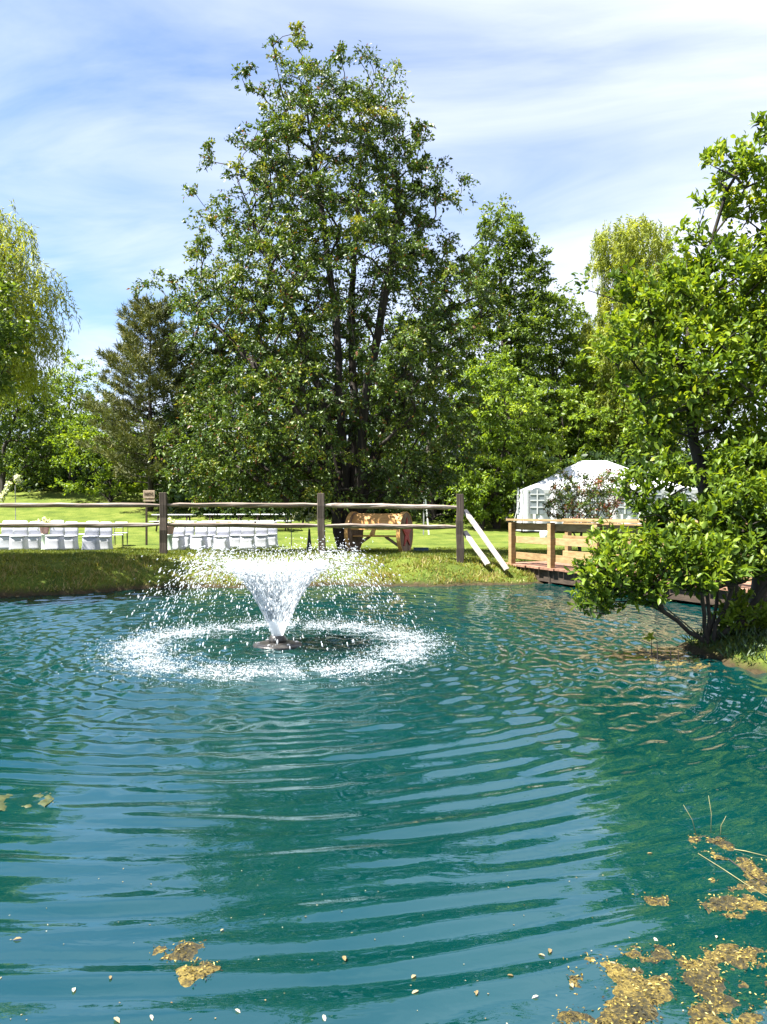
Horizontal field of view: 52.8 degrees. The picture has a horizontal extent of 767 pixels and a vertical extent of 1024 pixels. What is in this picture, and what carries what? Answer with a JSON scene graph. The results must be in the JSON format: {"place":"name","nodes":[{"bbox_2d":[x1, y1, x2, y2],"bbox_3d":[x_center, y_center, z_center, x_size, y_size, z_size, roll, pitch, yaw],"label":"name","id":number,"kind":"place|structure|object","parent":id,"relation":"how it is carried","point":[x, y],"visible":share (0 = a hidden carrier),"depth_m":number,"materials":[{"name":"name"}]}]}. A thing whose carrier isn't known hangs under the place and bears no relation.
{"place":"outdoors","nodes":[
{"label":"outdoors","id":0,"kind":"place"},
{"bbox_2d":[0,582,766,1023],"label":"pond water","id":1,"kind":"structure","parent":0,"point":[496,788],"depth_m":3.39,"materials":[{"name":"teal liquid"}]},
{"bbox_2d":[0,789,53,810],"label":"algae mat","id":2,"kind":"object","parent":1,"relation":"on","point":[44,803],"visible":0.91,"depth_m":3.47,"materials":[{"name":"plant"}]},
{"bbox_2d":[149,938,222,986],"bbox_3d":[-0.571,1.304,2.231,0.240,0.046,0.239,0,0,0],"label":"algae mat","id":3,"kind":"object","parent":1,"relation":"on","point":[188,975],"visible":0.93,"depth_m":2.22,"materials":[{"name":"plant"}]},
{"bbox_2d":[58,528,469,687],"bbox_3d":[-1.074,0.712,7.694,4.290,1.275,4.128,0,0,0],"label":"pond fountain","id":4,"kind":"object","parent":1,"relation":"on","point":[276,600],"visible":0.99,"depth_m":7.31,"materials":[{"name":"liquid"}]},
{"bbox_2d":[0,867,683,1023],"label":"floating specks","id":5,"kind":"object","parent":1,"relation":"on","point":[312,959],"visible":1,"depth_m":2.25,"materials":[{"name":"beige plant"}]},
{"bbox_2d":[552,1006,597,1023],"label":"algae mat","id":6,"kind":"object","parent":1,"relation":"on","point":[569,1017],"visible":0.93,"depth_m":1.98,"materials":[{"name":"yellow plant"}]},
{"bbox_2d":[643,632,656,657],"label":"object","id":7,"kind":"object","parent":1,"relation":"in","point":[649,637],"visible":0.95,"depth_m":6.81,"materials":[{"name":"green plant"}]},
{"bbox_2d":[632,892,672,905],"bbox_3d":[0.917,1.307,2.583,0.158,0.040,0.128,0,0,0],"label":"algae mat","id":8,"kind":"object","parent":1,"relation":"on","point":[654,901],"visible":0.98,"depth_m":2.58,"materials":[{"name":"plant"}]},
{"bbox_2d":[563,938,766,1023],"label":"algae mat","id":9,"kind":"object","parent":1,"relation":"on","point":[636,998],"visible":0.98,"depth_m":2.11,"materials":[{"name":"yellow plant"}]},
{"bbox_2d":[636,651,726,671],"bbox_3d":[2.540,1.304,6.703,0.515,0.050,0.964,0,0,0],"label":"algae mat","id":10,"kind":"object","parent":1,"relation":"on","point":[680,662],"visible":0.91,"depth_m":6.71,"materials":[{"name":"plant"}]},
{"bbox_2d":[688,833,734,860],"bbox_3d":[1.284,1.304,2.998,0.171,0.042,0.252,0,0,0],"label":"algae mat","id":11,"kind":"object","parent":1,"relation":"on","point":[721,842],"visible":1,"depth_m":3.03,"materials":[{"name":"plant"}]},
{"bbox_2d":[698,853,766,896],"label":"dry stalk","id":12,"kind":"object","parent":1,"relation":"on","point":[731,874],"visible":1,"depth_m":2.76,"materials":[{"name":"plant"}]},
{"bbox_2d":[699,858,766,921],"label":"algae mat","id":13,"kind":"object","parent":1,"relation":"on","point":[745,903],"visible":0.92,"depth_m":2.58,"materials":[{"name":"plant"}]},
{"bbox_2d":[727,857,765,884],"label":"dry stalk","id":14,"kind":"object","parent":1,"relation":"on","point":[744,870],"visible":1,"depth_m":2.80,"materials":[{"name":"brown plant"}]},
{"bbox_2d":[736,854,766,880],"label":"algae mat","id":15,"kind":"object","parent":1,"relation":"on","point":[754,871],"visible":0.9,"depth_m":2.78,"materials":[{"name":"plant"}]},
{"bbox_2d":[0,480,766,674],"bbox_3d":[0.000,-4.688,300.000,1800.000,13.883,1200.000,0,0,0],"label":"ground","id":16,"kind":"structure","parent":0,"point":[497,538],"depth_m":25.53,"materials":[{"name":"green plant"}]},
{"bbox_2d":[0,520,14,549],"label":"covered chair","id":17,"kind":"object","parent":16,"relation":"on","point":[6,533],"visible":0.53,"depth_m":22.42,"materials":[{"name":"white fabric"}]},
{"bbox_2d":[0,474,23,520],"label":"flower pole","id":18,"kind":"object","parent":16,"relation":"on","point":[7,486],"visible":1,"depth_m":21.97,"materials":[{"name":"white plant"}]},
{"bbox_2d":[0,384,35,478],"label":"locust tree","id":19,"kind":"object","parent":16,"relation":"on","point":[16,429],"visible":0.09,"depth_m":53.28,"materials":[{"name":"green plant"}]},
{"bbox_2d":[9,520,28,549],"bbox_3d":[-10.175,0.671,21.599,0.492,0.864,0.510,0,0,-10],"label":"covered chair","id":20,"kind":"object","parent":16,"relation":"on","point":[19,538],"visible":0.83,"depth_m":21.46,"materials":[{"name":"white fabric"}]},
{"bbox_2d":[0,254,38,473],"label":"bankside tree","id":21,"kind":"object","parent":16,"relation":"on","point":[11,330],"visible":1,"depth_m":12.60,"materials":[{"name":"green plant"}]},
{"bbox_2d":[28,521,41,549],"bbox_3d":[-10.331,0.706,22.899,0.492,0.864,0.510,0,0,-11],"label":"covered chair","id":22,"kind":"object","parent":16,"relation":"on","point":[34,538],"visible":0.45,"depth_m":22.73,"materials":[{"name":"white fabric"}]},
{"bbox_2d":[0,199,82,417],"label":"willow tree","id":23,"kind":"object","parent":16,"relation":"on","point":[24,311],"visible":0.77,"depth_m":18.99,"materials":[{"name":"green plant"}]},
{"bbox_2d":[0,362,84,492],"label":"locust tree","id":24,"kind":"object","parent":16,"relation":"on","point":[69,388],"visible":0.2,"depth_m":51.66,"materials":[{"name":"green plant"}]},
{"bbox_2d":[34,516,53,548],"bbox_3d":[-9.572,0.609,21.799,0.627,1.000,0.338,0,0,0],"label":"flower pedestal","id":25,"kind":"object","parent":16,"relation":"on","point":[44,531],"visible":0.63,"depth_m":21.73,"materials":[{"name":"white ceramic"}]},
{"bbox_2d":[0,357,92,493],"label":"leaning tree","id":26,"kind":"object","parent":16,"relation":"on","point":[27,421],"visible":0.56,"depth_m":47.48,"materials":[{"name":"green plant"}]},
{"bbox_2d":[45,520,64,549],"bbox_3d":[-9.169,0.661,21.598,0.492,0.864,0.510,0,0,-4],"label":"covered chair","id":27,"kind":"object","parent":16,"relation":"on","point":[55,538],"visible":0.87,"depth_m":21.44,"materials":[{"name":"white fabric"}]},
{"bbox_2d":[23,349,112,487],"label":"locust tree","id":28,"kind":"object","parent":16,"relation":"on","point":[81,379],"visible":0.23,"depth_m":53.52,"materials":[{"name":"green plant"}]},
{"bbox_2d":[64,521,78,549],"bbox_3d":[-9.286,0.711,22.898,0.492,0.864,0.510,0,0,-7],"label":"covered chair","id":29,"kind":"object","parent":16,"relation":"on","point":[71,538],"visible":0.66,"depth_m":22.79,"materials":[{"name":"white fabric"}]},
{"bbox_2d":[81,521,100,549],"bbox_3d":[-8.163,0.685,21.598,0.492,0.864,0.510,0,0,-8],"label":"covered chair","id":30,"kind":"object","parent":16,"relation":"on","point":[90,539],"visible":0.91,"depth_m":21.44,"materials":[{"name":"white fabric"}]},
{"bbox_2d":[46,405,164,501],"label":"locust tree","id":31,"kind":"object","parent":16,"relation":"on","point":[99,476],"visible":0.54,"depth_m":45.21,"materials":[{"name":"green plant"}]},
{"bbox_2d":[99,522,113,549],"bbox_3d":[-8.191,0.720,22.699,0.492,0.864,0.510,0,0,-10],"label":"covered chair","id":32,"kind":"object","parent":16,"relation":"on","point":[106,535],"visible":0.49,"depth_m":22.59,"materials":[{"name":"white fabric"}]},
{"bbox_2d":[113,522,123,548],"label":"folding chair","id":33,"kind":"object","parent":16,"relation":"on","point":[122,537],"visible":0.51,"depth_m":24.53,"materials":[{"name":"white paint"}]},
{"bbox_2d":[114,522,127,545],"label":"folding chair","id":34,"kind":"object","parent":16,"relation":"on","point":[120,532],"visible":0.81,"depth_m":26.55,"materials":[{"name":"white paint"}]},
{"bbox_2d":[119,469,146,491],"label":"round shrub","id":35,"kind":"object","parent":16,"relation":"on","point":[132,481],"visible":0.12,"depth_m":49.59,"materials":[{"name":"green plant"}]},
{"bbox_2d":[71,292,212,510],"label":"pine tree","id":36,"kind":"object","parent":16,"relation":"on","point":[119,415],"visible":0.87,"depth_m":41.91,"materials":[{"name":"green plant"}]},
{"bbox_2d":[143,490,154,544],"bbox_3d":[-8.182,0.301,27.024,0.410,2.117,0.102,0,0,0],"label":"wooden sign","id":37,"kind":"object","parent":16,"relation":"on","point":[147,494],"visible":1,"depth_m":27.02,"materials":[{"name":"beige wood"}]},
{"bbox_2d":[149,514,195,531],"bbox_3d":[-9.617,0.493,35.500,1.850,0.786,1.620,0,0,-1],"label":"picnic table","id":38,"kind":"object","parent":16,"relation":"on","point":[157,521],"visible":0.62,"depth_m":35.13,"materials":[{"name":"white paint"}]},
{"bbox_2d":[167,517,178,549],"bbox_3d":[-6.188,0.631,22.299,0.627,1.000,0.338,0,0,0],"label":"flower pedestal","id":39,"kind":"object","parent":16,"relation":"on","point":[170,530],"visible":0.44,"depth_m":22.23,"materials":[{"name":"white ceramic"}]},
{"bbox_2d":[172,521,185,549],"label":"covered chair","id":40,"kind":"object","parent":16,"relation":"on","point":[178,537],"visible":0.53,"depth_m":22.94,"materials":[{"name":"white fabric"}]},
{"bbox_2d":[142,329,234,509],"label":"ash tree","id":41,"kind":"object","parent":16,"relation":"on","point":[167,412],"visible":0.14,"depth_m":43.25,"materials":[{"name":"green plant"}]},
{"bbox_2d":[184,521,193,548],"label":"covered chair","id":42,"kind":"object","parent":16,"relation":"on","point":[189,531],"visible":0.46,"depth_m":24.47,"materials":[{"name":"white fabric"}]},
{"bbox_2d":[190,521,208,549],"bbox_3d":[-5.528,0.717,23.195,0.492,0.864,0.510,0,0,12],"label":"covered chair","id":43,"kind":"object","parent":16,"relation":"on","point":[201,534],"visible":0.81,"depth_m":23.04,"materials":[{"name":"white fabric"}]},
{"bbox_2d":[207,527,216,547],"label":"covered chair","id":44,"kind":"object","parent":16,"relation":"on","point":[213,532],"visible":0.41,"depth_m":24.67,"materials":[{"name":"white fabric"}]},
{"bbox_2d":[213,527,230,548],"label":"covered chair","id":45,"kind":"object","parent":16,"relation":"on","point":[223,532],"visible":0.67,"depth_m":23.25,"materials":[{"name":"white fabric"}]},
{"bbox_2d":[203,514,247,522],"bbox_3d":[-7.255,0.481,35.500,1.850,0.786,1.620,0,0,-1],"label":"picnic table","id":46,"kind":"object","parent":16,"relation":"on","point":[212,520],"visible":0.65,"depth_m":35.14,"materials":[{"name":"white paint"}]},
{"bbox_2d":[230,527,241,548],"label":"covered chair","id":47,"kind":"object","parent":16,"relation":"on","point":[235,533],"visible":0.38,"depth_m":24.80,"materials":[{"name":"white fabric"}]},
{"bbox_2d":[239,521,255,549],"bbox_3d":[-4.072,0.706,23.197,0.492,0.864,0.510,0,0,-2],"label":"covered chair","id":48,"kind":"object","parent":16,"relation":"on","point":[247,535],"visible":0.84,"depth_m":23.01,"materials":[{"name":"white fabric"}]},
{"bbox_2d":[0,492,508,570],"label":"split rail fence","id":49,"kind":"object","parent":16,"relation":"on","point":[163,524],"visible":0.93,"depth_m":15.13,"materials":[{"name":"brown wood"}]},
{"bbox_2d":[176,321,336,519],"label":"ash tree","id":50,"kind":"object","parent":16,"relation":"on","point":[263,509],"visible":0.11,"depth_m":40.75,"materials":[{"name":"green plant"}]},
{"bbox_2d":[255,521,268,548],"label":"covered chair","id":51,"kind":"object","parent":16,"relation":"on","point":[261,536],"visible":0.81,"depth_m":24.41,"materials":[{"name":"white fabric"}]},
{"bbox_2d":[266,521,278,546],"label":"covered chair","id":52,"kind":"object","parent":16,"relation":"on","point":[272,534],"visible":0.48,"depth_m":25.41,"materials":[{"name":"white fabric"}]},
{"bbox_2d":[251,514,293,530],"bbox_3d":[-5.096,0.478,35.500,1.850,0.786,1.620,0,0,-2],"label":"picnic table","id":53,"kind":"object","parent":16,"relation":"on","point":[258,517],"visible":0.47,"depth_m":35.19,"materials":[{"name":"white paint"}]},
{"bbox_2d":[0,546,578,591],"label":"grass","id":54,"kind":"structure","parent":16,"relation":"on","point":[435,553],"depth_m":14.06,"materials":[{"name":"green plant"}]},
{"bbox_2d":[289,475,303,549],"bbox_3d":[-2.204,0.059,19.495,0.429,1.995,0.271,0,0,0],"label":"flower pole","id":55,"kind":"object","parent":16,"relation":"on","point":[301,515],"visible":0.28,"depth_m":19.49,"materials":[{"name":"green metal"}]},
{"bbox_2d":[301,480,316,549],"bbox_3d":[-1.843,0.011,19.503,0.524,2.059,0.298,0,0,0],"label":"flower pole","id":56,"kind":"object","parent":16,"relation":"on","point":[309,519],"visible":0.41,"depth_m":19.46,"materials":[{"name":"green metal"}]},
{"bbox_2d":[126,20,518,550],"bbox_3d":[-1.371,-5.356,18.427,9.302,12.670,6.793,0,0,0],"label":"tall tree","id":57,"kind":"object","parent":16,"relation":"on","point":[351,475],"visible":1,"depth_m":17.38,"materials":[{"name":"green plant"}]},
{"bbox_2d":[280,309,430,513],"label":"ash tree","id":58,"kind":"object","parent":16,"relation":"on","point":[347,370],"visible":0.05,"depth_m":41.16,"materials":[{"name":"green plant"}]},
{"bbox_2d":[0,433,739,518],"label":"undergrowth","id":59,"kind":"object","parent":16,"relation":"on","point":[181,496],"visible":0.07,"depth_m":42.36,"materials":[{"name":"green plant"}]},
{"bbox_2d":[344,512,412,552],"bbox_3d":[-0.084,0.455,16.895,1.296,0.925,0.925,0,0,20],"label":"spool bench","id":60,"kind":"object","parent":16,"relation":"on","point":[404,538],"visible":0.78,"depth_m":16.77,"materials":[{"name":"brown wood"}]},
{"bbox_2d":[0,365,765,483],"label":"woodland","id":61,"kind":"object","parent":16,"relation":"on","point":[313,427],"depth_m":59.45,"materials":[{"name":"green plant"}]},
{"bbox_2d":[413,547,428,550],"bbox_3d":[0.853,0.869,17.600,0.358,0.117,0.219,0,0,0],"label":"flat box","id":62,"kind":"object","parent":16,"relation":"on","point":[421,548],"visible":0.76,"depth_m":17.50,"materials":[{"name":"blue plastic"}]},
{"bbox_2d":[423,488,429,534],"bbox_3d":[1.760,0.026,32.980,0.430,2.110,0.360,0,0,0],"label":"pole","id":63,"kind":"object","parent":16,"relation":"on","point":[426,515],"visible":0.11,"depth_m":32.98,"materials":[{"name":"white paint"}]},
{"bbox_2d":[367,299,509,524],"bbox_3d":[2.441,-4.955,39.992,8.603,12.292,6.889,0,0,0],"label":"ash tree","id":64,"kind":"object","parent":16,"relation":"on","point":[433,514],"visible":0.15,"depth_m":39.31,"materials":[{"name":"green plant"}]},
{"bbox_2d":[445,455,515,529],"bbox_3d":[4.387,-0.868,35.862,3.484,3.673,3.062,0,0,0],"label":"round shrub","id":65,"kind":"object","parent":16,"relation":"on","point":[493,478],"visible":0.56,"depth_m":35.65,"materials":[{"name":"green plant"}]},
{"bbox_2d":[432,351,563,528],"bbox_3d":[5.416,-3.283,36.502,6.033,8.418,5.053,0,0,26],"label":"box elder tree","id":66,"kind":"object","parent":16,"relation":"on","point":[496,382],"visible":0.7,"depth_m":35.86,"materials":[{"name":"green plant"}]},
{"bbox_2d":[447,201,569,495],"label":"maple tree","id":67,"kind":"object","parent":16,"relation":"on","point":[518,328],"visible":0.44,"depth_m":45.11,"materials":[{"name":"green plant"}]},
{"bbox_2d":[506,466,555,510],"bbox_3d":[7.409,-0.718,37.074,3.524,3.091,2.548,0,0,0],"label":"round shrub","id":68,"kind":"object","parent":16,"relation":"on","point":[535,480],"visible":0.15,"depth_m":36.71,"materials":[{"name":"green plant"}]},
{"bbox_2d":[540,530,546,537],"bbox_3d":[6.274,0.836,30.000,0.420,0.510,0.414,0,0,0],"label":"white tub","id":69,"kind":"object","parent":16,"relation":"on","point":[543,534],"visible":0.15,"depth_m":29.82,"materials":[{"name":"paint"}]},
{"bbox_2d":[509,282,594,468],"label":"maple tree","id":70,"kind":"object","parent":16,"relation":"on","point":[567,349],"visible":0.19,"depth_m":48.82,"materials":[{"name":"green plant"}]},
{"bbox_2d":[496,378,618,484],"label":"box elder tree","id":71,"kind":"object","parent":16,"relation":"on","point":[566,399],"visible":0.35,"depth_m":43.16,"materials":[{"name":"green plant"}]},
{"bbox_2d":[555,303,597,438],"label":"poplar tree","id":72,"kind":"object","parent":16,"relation":"on","point":[586,315],"visible":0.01,"depth_m":55.90,"materials":[{"name":"green plant"}]},
{"bbox_2d":[542,468,633,551],"bbox_3d":[4.638,-0.012,17.473,2.150,1.994,1.514,0,0,0],"label":"red tipped bush","id":73,"kind":"object","parent":16,"relation":"on","point":[595,494],"visible":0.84,"depth_m":17.35,"materials":[{"name":"green plant"}]},
{"bbox_2d":[540,340,653,470],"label":"box elder tree","id":74,"kind":"object","parent":16,"relation":"on","point":[580,358],"visible":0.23,"depth_m":44.85,"materials":[{"name":"green plant"}]},
{"bbox_2d":[503,461,697,530],"bbox_3d":[10.100,-0.784,37.099,8.721,3.356,7.226,0,0,3],"label":"party tent","id":75,"kind":"object","parent":16,"relation":"on","point":[529,505],"visible":0.32,"depth_m":34.14,"materials":[{"name":"white fabric"}]},
{"bbox_2d":[505,519,751,604],"bbox_3d":[4.597,1.065,11.775,1.471,1.869,8.228,0,0,-24],"label":"footbridge","id":76,"kind":"object","parent":16,"relation":"on","point":[548,567],"visible":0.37,"depth_m":13.79,"materials":[{"name":"brown wood"}]},
{"bbox_2d":[572,213,721,455],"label":"willow tree","id":77,"kind":"object","parent":16,"relation":"on","point":[624,249],"visible":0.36,"depth_m":44.93,"materials":[{"name":"green plant"}]},
{"bbox_2d":[563,434,766,643],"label":"waterside bush","id":78,"kind":"object","parent":16,"relation":"on","point":[717,545],"visible":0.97,"depth_m":6.94,"materials":[{"name":"green plant"}]},
{"bbox_2d":[567,110,766,624],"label":"overhanging tree","id":79,"kind":"object","parent":16,"relation":"on","point":[724,316],"visible":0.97,"depth_m":7.90,"materials":[{"name":"green plant"}]},
{"bbox_2d":[616,326,766,473],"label":"ash tree","id":80,"kind":"object","parent":16,"relation":"on","point":[686,444],"visible":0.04,"depth_m":44.42,"materials":[{"name":"green plant"}]},
{"bbox_2d":[680,620,766,664],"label":"bank weeds","id":81,"kind":"object","parent":16,"relation":"on","point":[759,646],"visible":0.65,"depth_m":6.80,"materials":[{"name":"green plant"}]},
{"bbox_2d":[0,0,766,472],"label":"sky","id":82,"kind":"structure","parent":0,"point":[585,113],"materials":[{"name":"blue"}]}
]}

